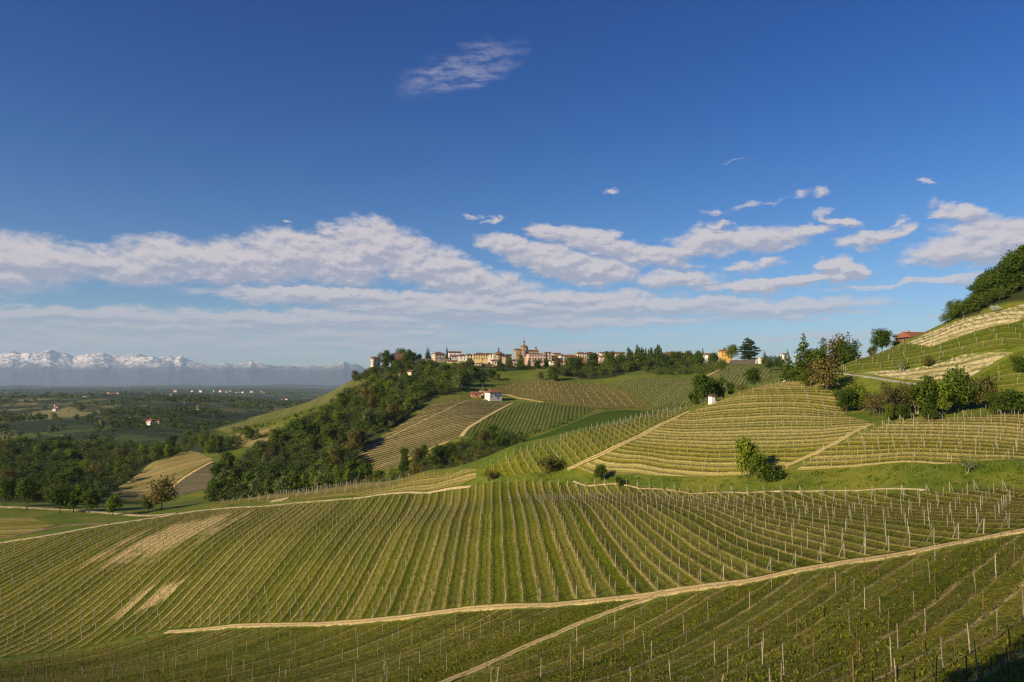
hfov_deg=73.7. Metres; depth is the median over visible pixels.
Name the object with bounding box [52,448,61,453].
tree
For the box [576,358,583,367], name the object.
tree
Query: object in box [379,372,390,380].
tree
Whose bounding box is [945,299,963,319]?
tree
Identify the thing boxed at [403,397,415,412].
tree
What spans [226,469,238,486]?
tree
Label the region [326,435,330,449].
tree
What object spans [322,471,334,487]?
tree
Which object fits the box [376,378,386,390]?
tree
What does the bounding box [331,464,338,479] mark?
tree
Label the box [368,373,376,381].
tree
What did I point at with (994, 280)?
tree
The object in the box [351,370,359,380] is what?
tree
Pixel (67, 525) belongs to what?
field path
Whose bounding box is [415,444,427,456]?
tree
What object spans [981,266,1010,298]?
tree
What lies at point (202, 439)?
tree
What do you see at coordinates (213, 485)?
tree
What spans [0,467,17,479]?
tree
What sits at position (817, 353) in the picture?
tree
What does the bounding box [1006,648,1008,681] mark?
wooden stake
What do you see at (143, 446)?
tree
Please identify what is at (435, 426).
vine rows
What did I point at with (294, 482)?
tree
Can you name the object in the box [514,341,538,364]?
church
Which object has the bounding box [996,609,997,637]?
wooden stake
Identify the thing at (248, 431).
tree
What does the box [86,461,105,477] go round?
tree
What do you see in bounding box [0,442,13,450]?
tree
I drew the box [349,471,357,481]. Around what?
tree
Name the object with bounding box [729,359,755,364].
stone wall
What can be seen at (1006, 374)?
vineyard ground
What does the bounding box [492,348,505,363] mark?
chapel
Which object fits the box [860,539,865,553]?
braced post
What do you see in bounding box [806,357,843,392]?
tree
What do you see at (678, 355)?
tree
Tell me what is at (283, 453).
tree
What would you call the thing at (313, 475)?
tree
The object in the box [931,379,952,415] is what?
tree
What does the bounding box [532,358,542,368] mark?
tree
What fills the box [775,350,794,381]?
fir tree
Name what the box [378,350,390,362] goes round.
tree
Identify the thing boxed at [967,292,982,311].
tree
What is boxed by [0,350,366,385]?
mountains
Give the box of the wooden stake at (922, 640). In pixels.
[922,624,923,655]
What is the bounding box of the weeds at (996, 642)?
[462,537,1023,681]
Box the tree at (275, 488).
[272,477,281,491]
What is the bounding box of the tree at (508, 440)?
[503,436,510,446]
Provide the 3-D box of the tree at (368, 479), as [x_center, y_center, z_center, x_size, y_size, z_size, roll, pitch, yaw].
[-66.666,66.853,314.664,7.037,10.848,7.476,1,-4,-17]
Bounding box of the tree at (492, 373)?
[487,368,496,378]
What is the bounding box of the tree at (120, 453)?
[112,448,127,458]
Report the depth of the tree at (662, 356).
643.78 m
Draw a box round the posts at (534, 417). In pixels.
[470,402,587,432]
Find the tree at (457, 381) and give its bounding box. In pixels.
[450,373,461,390]
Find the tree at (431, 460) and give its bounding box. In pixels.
[427,456,438,467]
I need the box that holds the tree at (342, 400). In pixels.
[334,392,349,408]
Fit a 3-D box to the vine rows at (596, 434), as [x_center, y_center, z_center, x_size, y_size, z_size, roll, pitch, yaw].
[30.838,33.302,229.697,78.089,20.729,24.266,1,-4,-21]
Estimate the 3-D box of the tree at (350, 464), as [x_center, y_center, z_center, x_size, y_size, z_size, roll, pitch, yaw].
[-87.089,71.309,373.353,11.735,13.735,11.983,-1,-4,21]
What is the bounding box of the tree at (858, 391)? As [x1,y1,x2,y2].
[851,383,871,409]
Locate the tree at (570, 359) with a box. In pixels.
[564,355,579,371]
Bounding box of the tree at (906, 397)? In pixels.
[876,380,919,416]
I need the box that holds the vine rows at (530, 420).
[466,401,587,435]
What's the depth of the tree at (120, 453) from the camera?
536.41 m
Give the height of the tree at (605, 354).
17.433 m
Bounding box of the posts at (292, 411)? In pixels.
[228,382,361,428]
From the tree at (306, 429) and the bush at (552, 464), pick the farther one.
the tree at (306, 429)
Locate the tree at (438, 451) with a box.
[429,444,450,464]
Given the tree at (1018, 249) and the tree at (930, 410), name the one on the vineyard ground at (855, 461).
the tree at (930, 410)
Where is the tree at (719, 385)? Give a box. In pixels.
[708,376,726,397]
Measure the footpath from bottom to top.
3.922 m
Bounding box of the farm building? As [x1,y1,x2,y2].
[146,419,155,424]
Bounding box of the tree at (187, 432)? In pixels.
[183,430,191,437]
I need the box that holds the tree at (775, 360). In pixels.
[773,355,782,366]
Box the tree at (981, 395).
[970,373,1003,409]
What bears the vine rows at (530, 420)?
on the vineyard ground at (534, 411)
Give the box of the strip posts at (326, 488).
[221,469,460,503]
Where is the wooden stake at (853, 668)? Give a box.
[852,655,853,681]
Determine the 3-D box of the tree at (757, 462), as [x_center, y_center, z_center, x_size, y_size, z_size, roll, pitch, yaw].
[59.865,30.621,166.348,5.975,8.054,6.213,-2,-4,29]
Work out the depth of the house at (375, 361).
737.50 m
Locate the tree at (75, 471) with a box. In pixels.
[64,465,84,479]
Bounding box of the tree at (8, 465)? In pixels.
[0,461,17,470]
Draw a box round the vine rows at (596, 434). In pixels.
[483,408,683,472]
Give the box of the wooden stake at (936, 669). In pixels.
[935,655,936,681]
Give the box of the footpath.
[439,591,664,681]
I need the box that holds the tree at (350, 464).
[343,460,362,470]
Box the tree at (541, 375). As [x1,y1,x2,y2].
[537,371,543,378]
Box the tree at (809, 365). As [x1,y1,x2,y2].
[804,361,820,383]
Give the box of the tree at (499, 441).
[493,435,506,451]
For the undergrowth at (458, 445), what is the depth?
360.96 m
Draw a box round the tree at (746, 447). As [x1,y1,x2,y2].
[734,435,760,478]
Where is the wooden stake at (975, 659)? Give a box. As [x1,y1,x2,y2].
[973,638,977,678]
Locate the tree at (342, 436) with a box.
[337,428,349,443]
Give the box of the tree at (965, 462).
[955,451,981,473]
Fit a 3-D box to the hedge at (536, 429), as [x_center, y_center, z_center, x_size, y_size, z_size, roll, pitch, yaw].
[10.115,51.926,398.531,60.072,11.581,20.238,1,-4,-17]
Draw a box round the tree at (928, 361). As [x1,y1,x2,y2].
[923,354,933,365]
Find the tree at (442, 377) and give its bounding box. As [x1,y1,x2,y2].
[436,371,447,382]
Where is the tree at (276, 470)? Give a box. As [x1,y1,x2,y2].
[264,463,286,483]
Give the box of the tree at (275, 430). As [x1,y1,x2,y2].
[268,428,282,442]
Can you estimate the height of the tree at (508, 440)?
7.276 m
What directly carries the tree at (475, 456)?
on the ground at (200, 503)
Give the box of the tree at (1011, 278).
[994,260,1023,295]
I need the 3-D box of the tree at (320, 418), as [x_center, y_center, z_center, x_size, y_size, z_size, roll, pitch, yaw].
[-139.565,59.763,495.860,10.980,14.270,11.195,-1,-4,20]
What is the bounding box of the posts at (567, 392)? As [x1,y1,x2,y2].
[505,379,633,407]
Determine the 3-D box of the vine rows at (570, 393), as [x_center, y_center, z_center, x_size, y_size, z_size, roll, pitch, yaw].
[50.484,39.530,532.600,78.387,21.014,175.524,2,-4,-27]
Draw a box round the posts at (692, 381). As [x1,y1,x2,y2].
[628,367,768,406]
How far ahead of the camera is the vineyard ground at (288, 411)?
619.18 m
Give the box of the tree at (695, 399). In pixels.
[687,389,700,405]
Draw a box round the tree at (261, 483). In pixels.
[259,476,264,495]
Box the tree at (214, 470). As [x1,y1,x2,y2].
[208,461,228,481]
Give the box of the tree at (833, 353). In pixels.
[818,331,851,366]
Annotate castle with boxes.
[395,349,409,363]
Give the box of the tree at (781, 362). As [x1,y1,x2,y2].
[776,359,786,366]
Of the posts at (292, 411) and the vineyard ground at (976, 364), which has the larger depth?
the posts at (292, 411)
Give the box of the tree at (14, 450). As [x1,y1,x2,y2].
[9,446,22,457]
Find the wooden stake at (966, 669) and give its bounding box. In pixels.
[965,656,967,681]
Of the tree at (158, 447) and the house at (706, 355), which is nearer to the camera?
the tree at (158, 447)
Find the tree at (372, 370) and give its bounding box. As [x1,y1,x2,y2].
[368,367,376,375]
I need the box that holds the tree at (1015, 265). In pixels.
[998,250,1023,289]
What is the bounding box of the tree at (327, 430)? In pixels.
[317,424,334,444]
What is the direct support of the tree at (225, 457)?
on the ground at (200, 503)
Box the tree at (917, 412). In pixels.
[902,388,931,413]
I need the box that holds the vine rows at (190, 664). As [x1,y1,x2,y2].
[0,596,618,681]
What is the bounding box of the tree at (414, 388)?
[406,384,418,395]
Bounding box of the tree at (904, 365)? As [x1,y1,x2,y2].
[893,358,908,372]
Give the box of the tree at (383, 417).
[374,409,391,428]
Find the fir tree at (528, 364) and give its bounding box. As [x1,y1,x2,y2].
[526,358,532,369]
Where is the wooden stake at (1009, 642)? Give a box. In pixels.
[1007,624,1011,658]
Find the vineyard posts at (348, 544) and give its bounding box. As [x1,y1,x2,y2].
[0,482,993,649]
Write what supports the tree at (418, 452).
on the ground at (200, 503)
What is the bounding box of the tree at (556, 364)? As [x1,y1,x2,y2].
[552,356,563,370]
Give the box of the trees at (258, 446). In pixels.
[201,363,479,501]
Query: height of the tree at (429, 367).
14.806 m
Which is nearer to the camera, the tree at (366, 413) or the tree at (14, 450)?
the tree at (366, 413)
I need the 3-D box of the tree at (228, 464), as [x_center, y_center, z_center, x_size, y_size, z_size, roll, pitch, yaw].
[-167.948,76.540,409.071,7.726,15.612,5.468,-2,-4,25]
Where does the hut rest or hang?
on the vineyard ground at (639, 461)
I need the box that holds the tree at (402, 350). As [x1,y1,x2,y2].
[396,348,405,352]
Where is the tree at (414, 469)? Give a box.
[406,462,424,475]
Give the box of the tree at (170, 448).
[164,444,173,456]
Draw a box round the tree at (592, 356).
[588,352,597,361]
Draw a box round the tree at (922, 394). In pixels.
[905,372,937,409]
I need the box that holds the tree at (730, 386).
[726,382,735,393]
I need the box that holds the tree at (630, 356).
[628,350,632,360]
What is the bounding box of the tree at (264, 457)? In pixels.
[261,452,268,464]
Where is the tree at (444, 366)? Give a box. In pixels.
[437,363,450,371]
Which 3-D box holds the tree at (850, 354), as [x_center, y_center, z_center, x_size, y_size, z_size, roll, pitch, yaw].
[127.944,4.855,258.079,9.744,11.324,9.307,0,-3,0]
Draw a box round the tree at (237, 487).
[227,482,245,499]
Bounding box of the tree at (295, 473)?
[293,470,301,488]
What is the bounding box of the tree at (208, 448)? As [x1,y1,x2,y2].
[203,439,215,452]
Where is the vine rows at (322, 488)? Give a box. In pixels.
[213,471,471,504]
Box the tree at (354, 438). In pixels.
[345,428,363,451]
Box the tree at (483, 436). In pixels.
[477,427,489,445]
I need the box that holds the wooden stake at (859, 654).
[859,638,860,669]
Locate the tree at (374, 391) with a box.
[370,386,386,398]
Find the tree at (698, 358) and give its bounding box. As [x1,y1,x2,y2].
[693,355,705,363]
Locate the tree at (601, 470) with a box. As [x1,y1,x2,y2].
[592,463,608,482]
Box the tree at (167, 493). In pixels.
[143,473,178,509]
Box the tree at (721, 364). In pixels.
[717,359,726,369]
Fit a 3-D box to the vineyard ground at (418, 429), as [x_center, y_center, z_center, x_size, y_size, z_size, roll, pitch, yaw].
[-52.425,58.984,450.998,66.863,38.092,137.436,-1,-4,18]
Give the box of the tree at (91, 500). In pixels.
[79,488,101,512]
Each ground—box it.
[0,287,1023,681]
[0,481,1023,656]
[0,518,54,536]
[0,599,637,681]
[110,451,212,500]
[173,463,218,495]
[211,469,475,505]
[215,379,367,432]
[230,427,274,446]
[358,399,509,471]
[427,393,469,404]
[464,535,1023,681]
[465,402,593,438]
[480,409,686,475]
[497,379,655,409]
[525,410,663,441]
[575,381,871,476]
[606,367,770,408]
[795,414,1023,470]
[838,320,1023,373]
[863,352,1012,380]
[909,304,1023,346]
[974,351,1023,387]
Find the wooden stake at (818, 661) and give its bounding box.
[817,647,818,675]
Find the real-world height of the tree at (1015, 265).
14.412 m
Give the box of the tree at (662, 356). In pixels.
[654,352,670,368]
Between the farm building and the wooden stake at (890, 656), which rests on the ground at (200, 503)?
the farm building
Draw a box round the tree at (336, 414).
[331,410,341,424]
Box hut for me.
[707,394,717,404]
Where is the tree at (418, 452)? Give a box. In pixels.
[410,447,426,464]
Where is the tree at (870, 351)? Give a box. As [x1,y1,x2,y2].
[867,345,877,355]
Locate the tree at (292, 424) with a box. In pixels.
[287,417,307,433]
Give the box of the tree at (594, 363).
[587,360,597,370]
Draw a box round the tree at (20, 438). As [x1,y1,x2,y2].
[13,436,25,441]
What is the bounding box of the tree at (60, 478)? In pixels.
[52,471,70,484]
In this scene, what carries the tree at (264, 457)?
on the ground at (200, 503)
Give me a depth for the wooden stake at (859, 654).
44.66 m
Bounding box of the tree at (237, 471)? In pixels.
[229,467,241,481]
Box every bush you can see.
[481,469,497,480]
[535,452,561,473]
[613,476,625,485]
[737,384,746,390]
[758,462,785,481]
[990,304,1000,311]
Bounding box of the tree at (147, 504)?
[140,494,153,509]
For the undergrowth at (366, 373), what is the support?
on the ground at (200, 503)
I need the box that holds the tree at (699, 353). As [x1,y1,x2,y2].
[692,350,704,358]
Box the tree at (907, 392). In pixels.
[900,380,914,413]
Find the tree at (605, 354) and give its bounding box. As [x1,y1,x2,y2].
[603,350,614,358]
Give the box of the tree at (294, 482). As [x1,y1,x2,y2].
[284,474,303,493]
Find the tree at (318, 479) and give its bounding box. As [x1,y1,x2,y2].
[311,469,328,489]
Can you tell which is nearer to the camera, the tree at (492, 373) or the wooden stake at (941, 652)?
the wooden stake at (941, 652)
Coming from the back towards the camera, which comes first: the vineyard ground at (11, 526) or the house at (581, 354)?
the house at (581, 354)
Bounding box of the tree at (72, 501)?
[61,484,84,512]
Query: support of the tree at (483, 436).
on the ground at (200, 503)
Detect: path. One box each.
[0,523,106,538]
[173,461,213,487]
[269,497,288,502]
[373,400,468,444]
[409,441,447,459]
[459,403,514,436]
[483,394,542,402]
[567,411,690,470]
[573,481,925,493]
[783,424,872,466]
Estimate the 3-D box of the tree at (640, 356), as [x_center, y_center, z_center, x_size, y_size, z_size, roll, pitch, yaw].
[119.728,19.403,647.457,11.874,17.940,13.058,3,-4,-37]
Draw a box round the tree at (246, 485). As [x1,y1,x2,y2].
[240,478,250,494]
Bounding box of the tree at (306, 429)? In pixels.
[294,421,316,439]
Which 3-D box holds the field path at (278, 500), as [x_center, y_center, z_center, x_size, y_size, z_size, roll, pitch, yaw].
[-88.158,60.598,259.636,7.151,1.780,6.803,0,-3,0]
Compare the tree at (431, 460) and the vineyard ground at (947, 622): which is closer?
the vineyard ground at (947, 622)
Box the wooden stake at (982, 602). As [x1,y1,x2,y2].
[982,589,983,616]
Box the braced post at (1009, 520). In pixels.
[1001,512,1009,527]
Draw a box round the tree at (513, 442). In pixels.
[509,439,518,445]
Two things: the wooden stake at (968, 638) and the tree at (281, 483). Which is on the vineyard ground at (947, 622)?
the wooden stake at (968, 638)
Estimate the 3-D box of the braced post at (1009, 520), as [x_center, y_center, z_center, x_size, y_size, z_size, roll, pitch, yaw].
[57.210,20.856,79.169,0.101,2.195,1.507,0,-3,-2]
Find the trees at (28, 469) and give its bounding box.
[0,437,185,499]
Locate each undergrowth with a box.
[179,428,271,452]
[351,358,436,381]
[376,429,528,481]
[550,356,719,377]
[831,385,977,406]
[939,280,1023,321]
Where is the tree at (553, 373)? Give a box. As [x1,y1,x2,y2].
[546,366,558,379]
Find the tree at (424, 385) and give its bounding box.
[419,379,435,394]
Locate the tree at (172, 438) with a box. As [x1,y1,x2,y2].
[165,434,178,445]
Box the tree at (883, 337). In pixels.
[869,327,896,350]
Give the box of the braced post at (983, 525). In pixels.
[976,518,984,533]
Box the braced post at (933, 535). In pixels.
[926,528,934,542]
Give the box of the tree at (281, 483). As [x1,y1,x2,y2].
[273,470,290,493]
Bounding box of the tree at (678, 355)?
[669,350,682,359]
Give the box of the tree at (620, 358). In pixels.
[615,353,629,369]
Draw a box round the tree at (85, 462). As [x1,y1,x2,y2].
[80,458,93,470]
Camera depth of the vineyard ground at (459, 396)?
516.85 m
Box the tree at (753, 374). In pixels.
[742,366,762,386]
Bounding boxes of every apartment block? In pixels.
[526,353,545,365]
[542,352,551,363]
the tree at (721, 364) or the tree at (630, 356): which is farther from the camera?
the tree at (630, 356)
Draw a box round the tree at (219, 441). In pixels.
[214,436,224,446]
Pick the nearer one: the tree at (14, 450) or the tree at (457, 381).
the tree at (457, 381)
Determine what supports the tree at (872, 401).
on the ground at (200, 503)
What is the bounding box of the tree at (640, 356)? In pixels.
[631,353,644,369]
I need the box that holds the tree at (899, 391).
[892,385,912,409]
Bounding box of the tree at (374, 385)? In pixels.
[368,382,378,389]
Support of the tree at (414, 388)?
on the ground at (200, 503)
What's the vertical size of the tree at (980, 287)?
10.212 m
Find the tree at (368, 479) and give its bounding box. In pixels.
[361,474,372,482]
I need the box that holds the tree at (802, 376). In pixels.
[797,371,811,387]
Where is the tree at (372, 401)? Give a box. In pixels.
[366,393,376,407]
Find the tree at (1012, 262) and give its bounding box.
[994,251,1023,292]
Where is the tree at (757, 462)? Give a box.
[743,452,768,481]
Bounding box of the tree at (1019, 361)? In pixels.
[1009,355,1023,372]
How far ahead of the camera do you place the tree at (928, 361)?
215.97 m
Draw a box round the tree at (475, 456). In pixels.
[469,451,488,461]
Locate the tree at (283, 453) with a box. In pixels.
[281,446,286,460]
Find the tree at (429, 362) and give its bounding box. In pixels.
[425,359,432,365]
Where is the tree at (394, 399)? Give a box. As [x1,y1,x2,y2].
[387,396,398,407]
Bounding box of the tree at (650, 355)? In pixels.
[646,352,655,366]
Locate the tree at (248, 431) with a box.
[242,426,254,440]
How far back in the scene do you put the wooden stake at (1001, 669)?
24.16 m
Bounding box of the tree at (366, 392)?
[358,386,371,399]
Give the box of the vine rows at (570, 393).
[505,380,643,408]
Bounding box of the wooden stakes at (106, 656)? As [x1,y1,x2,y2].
[8,630,233,680]
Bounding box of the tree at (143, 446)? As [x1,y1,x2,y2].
[136,443,148,453]
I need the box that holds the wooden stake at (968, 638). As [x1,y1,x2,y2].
[967,623,970,653]
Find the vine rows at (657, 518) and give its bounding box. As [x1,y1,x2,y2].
[0,481,1023,652]
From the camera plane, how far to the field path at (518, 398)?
526.40 m
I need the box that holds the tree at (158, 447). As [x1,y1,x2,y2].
[149,442,164,460]
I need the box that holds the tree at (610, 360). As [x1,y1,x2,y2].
[605,356,618,368]
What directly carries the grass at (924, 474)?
on the ground at (200, 503)
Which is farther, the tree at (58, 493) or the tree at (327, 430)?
the tree at (327, 430)
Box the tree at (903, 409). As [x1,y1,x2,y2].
[895,403,912,417]
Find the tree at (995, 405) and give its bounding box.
[984,391,1006,414]
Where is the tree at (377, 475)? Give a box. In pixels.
[370,469,386,481]
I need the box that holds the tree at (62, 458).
[58,455,69,464]
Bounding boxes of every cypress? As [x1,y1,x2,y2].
[480,367,484,384]
[820,337,827,371]
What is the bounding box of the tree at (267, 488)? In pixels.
[262,476,275,494]
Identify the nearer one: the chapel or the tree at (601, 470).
the tree at (601, 470)
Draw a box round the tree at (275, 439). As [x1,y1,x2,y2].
[272,432,281,447]
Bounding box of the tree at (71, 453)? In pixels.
[65,448,78,459]
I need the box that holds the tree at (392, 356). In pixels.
[387,353,394,362]
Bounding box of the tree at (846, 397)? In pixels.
[832,389,860,412]
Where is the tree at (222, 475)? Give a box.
[216,467,231,485]
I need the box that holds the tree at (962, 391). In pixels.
[939,365,980,411]
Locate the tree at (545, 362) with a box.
[543,359,549,366]
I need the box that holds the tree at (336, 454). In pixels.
[326,444,347,465]
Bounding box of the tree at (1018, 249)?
[1001,244,1023,262]
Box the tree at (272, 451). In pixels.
[263,442,281,460]
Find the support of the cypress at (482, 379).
on the ground at (200, 503)
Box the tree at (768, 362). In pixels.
[763,355,775,368]
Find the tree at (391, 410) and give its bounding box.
[385,401,398,424]
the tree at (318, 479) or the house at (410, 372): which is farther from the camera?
the house at (410, 372)
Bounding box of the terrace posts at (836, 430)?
[599,378,1023,474]
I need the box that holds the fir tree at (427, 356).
[425,347,430,358]
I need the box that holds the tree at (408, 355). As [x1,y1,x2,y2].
[402,350,417,361]
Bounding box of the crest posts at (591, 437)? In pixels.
[493,408,673,468]
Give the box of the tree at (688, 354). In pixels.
[682,350,693,364]
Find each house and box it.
[371,357,380,369]
[407,370,415,376]
[432,351,444,361]
[447,360,457,362]
[448,351,461,359]
[449,354,458,360]
[459,354,465,360]
[465,353,471,360]
[472,352,487,363]
[486,353,493,362]
[490,359,497,365]
[558,354,566,360]
[575,351,586,357]
[598,356,605,362]
[610,351,624,357]
[703,353,710,361]
[718,349,731,362]
[780,353,786,363]
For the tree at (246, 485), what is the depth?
334.51 m
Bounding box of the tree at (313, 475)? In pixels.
[309,470,321,487]
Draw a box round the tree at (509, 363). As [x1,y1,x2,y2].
[505,357,517,368]
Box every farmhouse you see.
[485,389,501,400]
[895,330,922,342]
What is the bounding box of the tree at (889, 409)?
[881,402,894,420]
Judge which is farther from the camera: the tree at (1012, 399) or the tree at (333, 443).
the tree at (333, 443)
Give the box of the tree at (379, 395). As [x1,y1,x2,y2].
[375,391,387,403]
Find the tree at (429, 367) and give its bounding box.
[424,364,434,375]
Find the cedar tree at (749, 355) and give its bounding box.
[736,337,761,359]
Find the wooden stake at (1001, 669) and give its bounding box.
[999,656,1003,681]
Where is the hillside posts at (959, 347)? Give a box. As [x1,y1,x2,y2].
[859,310,1021,383]
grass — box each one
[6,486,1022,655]
[495,460,1023,488]
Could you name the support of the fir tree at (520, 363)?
on the ground at (200, 503)
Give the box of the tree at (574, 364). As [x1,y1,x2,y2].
[570,360,577,374]
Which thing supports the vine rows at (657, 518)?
on the vineyard ground at (579, 576)
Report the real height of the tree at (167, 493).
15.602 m
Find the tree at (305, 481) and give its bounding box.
[300,472,311,487]
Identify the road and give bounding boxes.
[0,485,470,543]
[0,506,176,516]
[836,372,916,384]
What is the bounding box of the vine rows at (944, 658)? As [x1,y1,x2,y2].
[458,530,1023,681]
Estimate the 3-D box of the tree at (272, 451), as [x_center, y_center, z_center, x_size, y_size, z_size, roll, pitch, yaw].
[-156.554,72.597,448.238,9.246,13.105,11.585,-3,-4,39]
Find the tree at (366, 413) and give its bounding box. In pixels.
[357,408,371,425]
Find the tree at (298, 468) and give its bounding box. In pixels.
[283,462,304,477]
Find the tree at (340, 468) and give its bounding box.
[332,462,343,482]
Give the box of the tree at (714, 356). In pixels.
[708,352,718,362]
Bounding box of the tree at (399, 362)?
[394,358,402,367]
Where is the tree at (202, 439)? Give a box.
[198,435,208,448]
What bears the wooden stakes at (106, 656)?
on the vineyard ground at (429, 648)
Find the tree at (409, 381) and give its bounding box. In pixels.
[403,373,417,387]
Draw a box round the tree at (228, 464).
[226,456,233,468]
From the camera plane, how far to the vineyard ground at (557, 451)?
224.51 m
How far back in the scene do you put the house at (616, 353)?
761.84 m
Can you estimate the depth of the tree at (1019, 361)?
194.86 m
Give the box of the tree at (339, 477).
[333,470,342,486]
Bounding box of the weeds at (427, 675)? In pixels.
[0,599,633,681]
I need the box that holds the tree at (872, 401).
[858,390,889,415]
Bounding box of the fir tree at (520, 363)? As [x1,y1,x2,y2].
[515,351,526,369]
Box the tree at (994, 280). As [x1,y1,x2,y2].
[974,272,1005,302]
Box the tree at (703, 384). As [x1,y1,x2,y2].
[690,373,717,404]
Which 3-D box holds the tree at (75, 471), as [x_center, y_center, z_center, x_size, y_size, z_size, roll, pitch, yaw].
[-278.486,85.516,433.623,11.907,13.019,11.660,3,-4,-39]
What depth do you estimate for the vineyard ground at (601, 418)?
412.80 m
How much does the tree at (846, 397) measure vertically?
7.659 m
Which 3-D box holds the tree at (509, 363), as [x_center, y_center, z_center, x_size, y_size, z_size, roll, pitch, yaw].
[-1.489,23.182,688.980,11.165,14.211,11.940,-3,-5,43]
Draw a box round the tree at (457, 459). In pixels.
[454,455,463,466]
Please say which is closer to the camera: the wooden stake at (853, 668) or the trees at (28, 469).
the wooden stake at (853, 668)
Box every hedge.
[232,408,315,430]
[476,419,570,439]
[640,362,718,374]
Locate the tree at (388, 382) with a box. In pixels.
[383,379,394,390]
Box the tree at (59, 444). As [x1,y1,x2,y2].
[51,441,68,449]
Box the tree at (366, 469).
[350,461,373,481]
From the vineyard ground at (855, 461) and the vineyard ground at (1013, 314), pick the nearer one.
the vineyard ground at (855, 461)
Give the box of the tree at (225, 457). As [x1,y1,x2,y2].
[221,451,235,466]
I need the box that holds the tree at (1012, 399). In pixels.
[996,388,1023,414]
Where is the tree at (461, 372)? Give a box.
[453,368,470,386]
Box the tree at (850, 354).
[835,339,862,365]
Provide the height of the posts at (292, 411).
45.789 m
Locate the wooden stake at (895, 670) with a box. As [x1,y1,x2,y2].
[894,658,896,681]
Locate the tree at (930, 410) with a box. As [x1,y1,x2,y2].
[920,401,941,420]
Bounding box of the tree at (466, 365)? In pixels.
[459,361,471,369]
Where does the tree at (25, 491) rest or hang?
on the ground at (200, 503)
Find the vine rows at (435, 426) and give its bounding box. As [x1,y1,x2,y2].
[364,398,500,467]
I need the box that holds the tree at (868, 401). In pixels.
[861,390,882,414]
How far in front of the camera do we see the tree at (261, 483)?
334.03 m
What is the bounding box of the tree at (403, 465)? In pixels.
[397,458,409,471]
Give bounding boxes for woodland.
[0,388,326,400]
[0,392,309,411]
[0,401,242,451]
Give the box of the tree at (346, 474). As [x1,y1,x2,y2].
[342,467,351,484]
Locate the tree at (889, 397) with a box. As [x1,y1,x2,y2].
[875,385,903,408]
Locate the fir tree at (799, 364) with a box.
[789,332,813,380]
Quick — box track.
[163,528,1023,633]
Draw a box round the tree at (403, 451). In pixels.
[399,447,409,459]
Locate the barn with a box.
[470,392,481,397]
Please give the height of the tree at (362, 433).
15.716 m
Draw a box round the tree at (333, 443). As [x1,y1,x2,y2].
[327,439,339,453]
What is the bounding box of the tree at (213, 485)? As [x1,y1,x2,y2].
[206,479,225,500]
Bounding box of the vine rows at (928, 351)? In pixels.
[843,324,1023,369]
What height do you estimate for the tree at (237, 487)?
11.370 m
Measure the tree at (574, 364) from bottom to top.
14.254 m
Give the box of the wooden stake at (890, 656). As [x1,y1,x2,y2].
[890,637,892,673]
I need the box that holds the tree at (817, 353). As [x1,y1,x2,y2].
[805,347,828,367]
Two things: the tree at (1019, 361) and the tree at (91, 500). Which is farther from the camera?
the tree at (91, 500)
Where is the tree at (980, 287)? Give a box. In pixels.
[966,277,994,305]
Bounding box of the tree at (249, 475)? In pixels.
[240,470,261,486]
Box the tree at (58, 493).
[46,483,74,512]
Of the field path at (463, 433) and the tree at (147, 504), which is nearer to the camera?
the tree at (147, 504)
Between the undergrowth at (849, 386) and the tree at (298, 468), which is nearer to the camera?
the undergrowth at (849, 386)
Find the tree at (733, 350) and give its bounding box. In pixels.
[723,344,738,357]
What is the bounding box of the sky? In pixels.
[0,0,1023,369]
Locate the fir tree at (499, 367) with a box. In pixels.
[495,356,506,370]
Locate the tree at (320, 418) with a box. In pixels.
[312,414,328,430]
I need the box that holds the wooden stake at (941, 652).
[940,638,943,667]
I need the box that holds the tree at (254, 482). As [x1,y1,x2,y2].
[248,471,264,496]
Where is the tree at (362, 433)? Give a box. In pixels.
[346,426,368,448]
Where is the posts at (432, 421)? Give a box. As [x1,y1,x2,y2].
[372,399,499,461]
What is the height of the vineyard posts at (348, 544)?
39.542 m
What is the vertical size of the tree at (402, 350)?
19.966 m
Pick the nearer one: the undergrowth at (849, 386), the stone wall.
the undergrowth at (849, 386)
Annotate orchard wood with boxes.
[380,366,480,389]
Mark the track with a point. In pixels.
(700, 587)
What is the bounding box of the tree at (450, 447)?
[446,441,455,453]
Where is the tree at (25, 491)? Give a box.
[14,478,43,510]
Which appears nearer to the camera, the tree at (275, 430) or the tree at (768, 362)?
the tree at (275, 430)
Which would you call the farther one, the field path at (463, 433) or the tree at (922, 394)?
the field path at (463, 433)
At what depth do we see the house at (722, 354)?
730.84 m
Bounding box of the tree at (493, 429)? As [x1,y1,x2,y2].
[486,424,499,435]
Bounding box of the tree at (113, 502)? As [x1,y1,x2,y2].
[105,493,122,515]
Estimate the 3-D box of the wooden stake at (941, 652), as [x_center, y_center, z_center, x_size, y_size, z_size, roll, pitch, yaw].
[25.209,18.449,39.993,0.111,2.170,0.118,-6,-6,40]
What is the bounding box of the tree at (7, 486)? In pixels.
[0,476,16,506]
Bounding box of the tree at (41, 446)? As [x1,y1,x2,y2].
[35,441,48,454]
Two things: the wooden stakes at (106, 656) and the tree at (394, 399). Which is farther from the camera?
the tree at (394, 399)
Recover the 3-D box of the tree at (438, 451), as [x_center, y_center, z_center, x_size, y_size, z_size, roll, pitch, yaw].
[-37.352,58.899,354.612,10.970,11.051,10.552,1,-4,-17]

